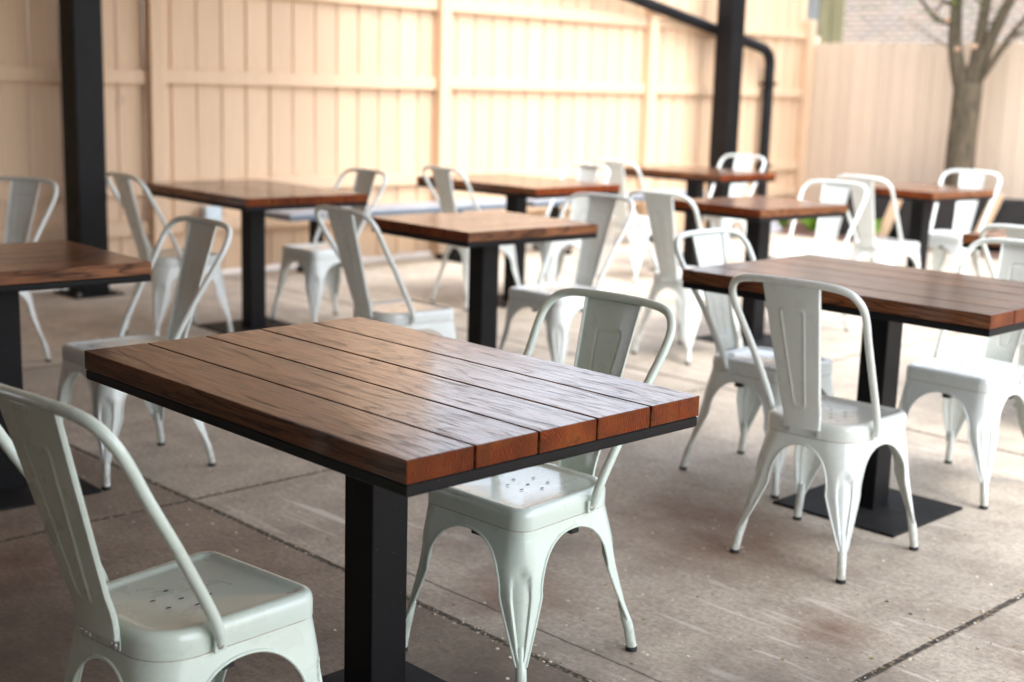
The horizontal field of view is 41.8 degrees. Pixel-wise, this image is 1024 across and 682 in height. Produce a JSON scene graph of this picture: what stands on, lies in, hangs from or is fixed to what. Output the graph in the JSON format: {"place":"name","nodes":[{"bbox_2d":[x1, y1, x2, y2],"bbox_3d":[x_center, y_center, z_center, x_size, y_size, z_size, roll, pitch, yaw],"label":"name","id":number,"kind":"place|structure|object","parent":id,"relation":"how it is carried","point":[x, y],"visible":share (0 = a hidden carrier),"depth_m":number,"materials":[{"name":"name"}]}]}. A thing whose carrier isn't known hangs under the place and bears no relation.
{"place":"outdoors","nodes":[
{"label":"outdoors","id":0,"kind":"place"},
{"bbox_2d":[0,101,1023,681],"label":"ground","id":1,"kind":"structure","parent":0,"point":[972,547],"depth_m":4.06,"materials":[{"name":"concrete"}]},
{"bbox_2d":[0,176,57,361],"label":"metal chair","id":2,"kind":"object","parent":1,"relation":"on","point":[23,195],"visible":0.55,"depth_m":6.36,"materials":[{"name":"paint"}]},
{"bbox_2d":[0,240,151,510],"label":"wooden table","id":3,"kind":"object","parent":1,"relation":"on","point":[33,266],"visible":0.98,"depth_m":4.30,"materials":[{"name":"brown wood"}]},
{"bbox_2d":[53,0,124,298],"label":"steel column","id":4,"kind":"structure","parent":1,"relation":"on","point":[82,83],"depth_m":8.11,"materials":[{"name":"metal"}]},
{"bbox_2d":[57,216,231,490],"bbox_3d":[-1.295,0.011,4.691,0.536,0.863,0.435,-9,15,-44],"label":"metal chair","id":5,"kind":"object","parent":1,"relation":"on","point":[108,402],"visible":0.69,"depth_m":4.73,"materials":[{"name":"paint"}]},
{"bbox_2d":[0,383,321,681],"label":"metal chair","id":6,"kind":"object","parent":1,"relation":"on","point":[204,616],"visible":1,"depth_m":2.29,"materials":[{"name":"paint"}]},
{"bbox_2d":[105,172,232,335],"bbox_3d":[-1.812,-0.458,7.056,0.536,0.863,0.435,-8,14,-41],"label":"metal chair","id":7,"kind":"object","parent":1,"relation":"on","point":[165,271],"visible":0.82,"depth_m":6.91,"materials":[{"name":"paint"}]},
{"bbox_2d":[143,179,367,333],"bbox_3d":[-1.411,-0.449,7.310,0.739,0.771,1.090,-8,15,-42],"label":"wooden table","id":8,"kind":"object","parent":1,"relation":"on","point":[253,200],"visible":0.95,"depth_m":7.24,"materials":[{"name":"brown wood"}]},
{"bbox_2d":[271,168,386,322],"bbox_3d":[-1.025,-0.534,7.571,0.536,0.863,0.435,-9,15,-43],"label":"metal chair","id":9,"kind":"object","parent":1,"relation":"on","point":[320,263],"visible":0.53,"depth_m":7.50,"materials":[{"name":"paint"}]},
{"bbox_2d":[314,205,456,338],"bbox_3d":[-0.508,-0.137,5.583,0.536,0.863,0.435,-8,14,-40],"label":"metal chair","id":10,"kind":"object","parent":1,"relation":"on","point":[407,311],"visible":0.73,"depth_m":5.45,"materials":[{"name":"paint"}]},
{"bbox_2d":[265,198,505,272],"bbox_3d":[-0.817,-0.782,9.975,2.240,0.455,0.380,-9,15,-43],"label":"bench","id":11,"kind":"object","parent":1,"relation":"on","point":[389,209],"visible":0.45,"depth_m":9.79,"materials":[{"name":"white"}]},
{"bbox_2d":[84,317,699,681],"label":"wooden table","id":12,"kind":"object","parent":1,"relation":"on","point":[387,420],"visible":1,"depth_m":2.66,"materials":[{"name":"brown wood"}]},
{"bbox_2d":[0,0,816,280],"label":"board fence","id":13,"kind":"object","parent":1,"relation":"on","point":[237,110],"visible":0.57,"depth_m":10.10,"materials":[{"name":"beige paint"}]},
{"bbox_2d":[200,206,221,220],"bbox_3d":[-2.083,-0.824,9.074,0.218,0.177,0.105,-9,15,-43],"label":"outlet box","id":14,"kind":"object","parent":13,"relation":"attached to","point":[213,212],"visible":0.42,"depth_m":9.06,"materials":[{"name":"white plastic"}]},
{"bbox_2d":[422,166,519,310],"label":"metal chair","id":15,"kind":"object","parent":1,"relation":"on","point":[445,200],"visible":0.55,"depth_m":8.18,"materials":[{"name":"paint"}]},
{"bbox_2d":[372,210,597,348],"bbox_3d":[-0.130,-0.151,5.960,0.749,0.771,0.660,-8,15,-41],"label":"wooden table","id":16,"kind":"object","parent":1,"relation":"on","point":[482,236],"visible":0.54,"depth_m":5.86,"materials":[{"name":"brown wood"}]},
{"bbox_2d":[12,248,1023,681],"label":"fallen petals","id":17,"kind":"object","parent":1,"relation":"on","point":[604,584],"visible":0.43,"depth_m":3.84,"materials":[{"name":"white plant"}]},
{"bbox_2d":[417,173,619,307],"bbox_3d":[0.021,-0.632,8.486,0.750,0.771,1.058,-9,15,-44],"label":"wooden table","id":18,"kind":"object","parent":1,"relation":"on","point":[517,191],"visible":0.62,"depth_m":8.29,"materials":[{"name":"brown wood"}]},
{"bbox_2d":[406,288,675,681],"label":"metal chair","id":19,"kind":"object","parent":1,"relation":"on","point":[521,522],"visible":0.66,"depth_m":3.14,"materials":[{"name":"paint"}]},
{"bbox_2d":[499,192,634,363],"bbox_3d":[0.249,-0.249,6.284,0.435,0.863,0.536,12,15,42],"label":"metal chair","id":20,"kind":"object","parent":1,"relation":"on","point":[599,211],"visible":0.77,"depth_m":6.24,"materials":[{"name":"paint"}]},
{"bbox_2d":[526,163,609,286],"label":"metal chair","id":21,"kind":"object","parent":1,"relation":"on","point":[586,172],"visible":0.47,"depth_m":8.79,"materials":[{"name":"paint"}]},
{"bbox_2d":[505,189,705,254],"bbox_3d":[0.845,-1.037,11.559,2.200,0.455,0.380,-9,15,-43],"label":"bench","id":22,"kind":"object","parent":1,"relation":"on","point":[555,208],"visible":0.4,"depth_m":11.02,"materials":[{"name":"white"}]},
{"bbox_2d":[593,159,651,283],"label":"metal chair","id":23,"kind":"object","parent":1,"relation":"on","point":[620,214],"visible":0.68,"depth_m":9.48,"materials":[{"name":"paint"}]},
{"bbox_2d":[628,190,742,364],"bbox_3d":[0.891,-0.350,6.908,0.435,0.863,0.536,12,15,44],"label":"metal chair","id":24,"kind":"object","parent":1,"relation":"on","point":[667,274],"visible":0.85,"depth_m":6.76,"materials":[{"name":"paint"}]},
{"bbox_2d":[624,165,775,270],"bbox_3d":[1.371,-0.908,10.131,0.660,0.771,0.980,-9,15,-43],"label":"wooden table","id":25,"kind":"object","parent":1,"relation":"on","point":[695,178],"visible":0.55,"depth_m":9.98,"materials":[{"name":"brown wood"}]},
{"bbox_2d":[682,154,765,255],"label":"metal chair","id":26,"kind":"object","parent":1,"relation":"on","point":[743,162],"visible":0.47,"depth_m":10.70,"materials":[{"name":"paint"}]},
{"bbox_2d":[705,0,746,238],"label":"steel column","id":27,"kind":"structure","parent":1,"relation":"on","point":[728,63],"depth_m":12.34,"materials":[{"name":"metal"}]},
{"bbox_2d":[674,228,833,498],"bbox_3d":[0.879,0.052,4.815,0.435,0.863,0.536,-9,15,-43],"label":"metal chair","id":28,"kind":"object","parent":1,"relation":"on","point":[731,362],"visible":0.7,"depth_m":4.84,"materials":[{"name":"paint"}]},
{"bbox_2d":[673,195,847,347],"bbox_3d":[1.340,-0.378,7.364,0.735,0.771,0.620,-7,14,-39],"label":"wooden table","id":29,"kind":"object","parent":1,"relation":"on","point":[759,213],"visible":0.74,"depth_m":7.26,"materials":[{"name":"brown wood"}]},
{"bbox_2d":[787,0,845,184],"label":"weathered panel","id":30,"kind":"object","parent":1,"relation":"on","point":[828,16],"depth_m":15.88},
{"bbox_2d":[769,180,867,330],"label":"metal chair","id":31,"kind":"object","parent":1,"relation":"on","point":[836,192],"visible":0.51,"depth_m":7.86,"materials":[{"name":"paint"}]},
{"bbox_2d":[729,274,918,583],"bbox_3d":[0.924,0.217,3.959,0.435,0.863,0.536,11,14,40],"label":"metal chair","id":32,"kind":"object","parent":1,"relation":"on","point":[840,440],"visible":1,"depth_m":3.82,"materials":[{"name":"paint"}]},
{"bbox_2d":[682,254,1023,537],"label":"wooden table","id":33,"kind":"object","parent":1,"relation":"on","point":[894,298],"visible":0.84,"depth_m":4.37,"materials":[{"name":"brown wood"}]},
{"bbox_2d":[835,175,919,267],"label":"metal chair","id":34,"kind":"object","parent":1,"relation":"on","point":[884,250],"visible":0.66,"depth_m":8.51,"materials":[{"name":"paint"}]},
{"bbox_2d":[776,222,999,258],"bbox_3d":[5.802,-0.499,10.584,1.015,0.042,8.996,-9,15,-43],"label":"mulch bed","id":35,"kind":"object","parent":1,"relation":"on","point":[801,229],"visible":0.12,"depth_m":12.98,"materials":[{"name":"brown soil"}]},
{"bbox_2d":[623,0,776,195],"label":"downpipe","id":36,"kind":"object","parent":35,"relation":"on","point":[702,24],"visible":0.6,"depth_m":13.12,"materials":[{"name":"black metal"}]},
{"bbox_2d":[770,221,781,232],"bbox_3d":[2.545,-1.138,13.216,0.208,0.126,0.256,-9,15,-43],"label":"grey stone","id":37,"kind":"object","parent":35,"relation":"on","point":[775,226],"visible":0.41,"depth_m":13.13,"materials":[{"name":"white stone"}]},
{"bbox_2d":[777,220,789,226],"bbox_3d":[2.707,-1.203,13.427,0.200,0.183,0.169,1,11,-5],"label":"green plant","id":38,"kind":"object","parent":35,"relation":"on","point":[783,223],"visible":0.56,"depth_m":13.41,"materials":[{"name":"green plant"}]},
{"bbox_2d":[799,218,817,230],"bbox_3d":[2.935,-1.169,13.078,0.266,0.261,0.316,-9,15,-43],"label":"green plant","id":39,"kind":"object","parent":35,"relation":"on","point":[811,224],"visible":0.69,"depth_m":13.05,"materials":[{"name":"green plant"}]},
{"bbox_2d":[852,218,882,233],"bbox_3d":[3.290,-1.041,12.465,0.276,0.262,0.290,-5,13,-32],"label":"green plant","id":40,"kind":"object","parent":35,"relation":"on","point":[878,229],"visible":0.09,"depth_m":12.43,"materials":[{"name":"green plant"}]},
{"bbox_2d":[876,199,902,237],"bbox_3d":[3.524,-1.184,12.442,0.018,0.559,0.285,-9,15,-43],"label":"leaning board","id":41,"kind":"object","parent":35,"relation":"on","point":[888,221],"visible":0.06,"depth_m":12.46,"materials":[{"name":"beige paint"}]},
{"bbox_2d":[860,0,1023,185],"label":"bare tree","id":42,"kind":"object","parent":35,"relation":"on","point":[967,84],"visible":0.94,"depth_m":12.16,"materials":[{"name":"brown plant"}]},
{"bbox_2d":[896,198,1007,251],"bbox_3d":[4.014,-1.102,12.263,0.385,0.460,0.921,-9,15,-43],"label":"planter","id":43,"kind":"object","parent":35,"relation":"on","point":[944,216],"visible":0.14,"depth_m":12.12,"materials":[{"name":"soil"}]},
{"bbox_2d":[975,193,1003,231],"bbox_3d":[4.165,-1.039,11.793,0.018,0.557,0.293,-9,15,-43],"label":"leaning board","id":44,"kind":"object","parent":35,"relation":"on","point":[994,207],"visible":0.3,"depth_m":11.73,"materials":[{"name":"beige paint"}]},
{"bbox_2d":[993,199,1023,252],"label":"planter","id":45,"kind":"object","parent":35,"relation":"on","point":[1010,211],"visible":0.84,"depth_m":11.66,"materials":[{"name":"soil"}]},
{"bbox_2d":[805,36,1023,201],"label":"picket fence","id":46,"kind":"object","parent":1,"relation":"on","point":[882,110],"visible":0.64,"depth_m":13.13,"materials":[{"name":"beige paint"}]},
{"bbox_2d":[851,183,994,268],"bbox_3d":[2.701,-0.634,8.909,0.720,0.771,0.620,-7,14,-39],"label":"wooden table","id":47,"kind":"object","parent":1,"relation":"on","point":[922,197],"visible":0.52,"depth_m":8.80,"materials":[{"name":"brown wood"}]},
{"bbox_2d":[898,237,1023,509],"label":"metal chair","id":48,"kind":"object","parent":1,"relation":"on","point":[976,392],"visible":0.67,"depth_m":4.69,"materials":[{"name":"paint"}]},
{"bbox_2d":[928,169,1000,275],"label":"metal chair","id":49,"kind":"object","parent":1,"relation":"on","point":[941,243],"visible":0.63,"depth_m":9.42,"materials":[{"name":"paint"}]},
{"bbox_2d":[962,229,1006,251],"bbox_3d":[2.623,-0.054,5.876,0.740,0.771,1.079,-9,15,-43],"label":"wooden table","id":50,"kind":"object","parent":1,"relation":"on","point":[968,239],"visible":0.41,"depth_m":5.90,"materials":[{"name":"brown wood"}]},
{"bbox_2d":[980,224,1023,406],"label":"metal chair","id":51,"kind":"object","parent":1,"relation":"on","point":[1015,231],"visible":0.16,"depth_m":5.55,"materials":[{"name":"paint"}]},
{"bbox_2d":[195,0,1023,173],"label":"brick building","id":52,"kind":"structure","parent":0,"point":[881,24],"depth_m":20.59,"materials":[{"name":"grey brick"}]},
{"bbox_2d":[838,188,895,238],"bbox_3d":[3.421,-1.235,12.864,0.385,0.460,0.729,-9,15,-43],"label":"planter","id":53,"kind":"object","parent":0,"point":[881,205],"visible":0.04,"depth_m":12.60,"materials":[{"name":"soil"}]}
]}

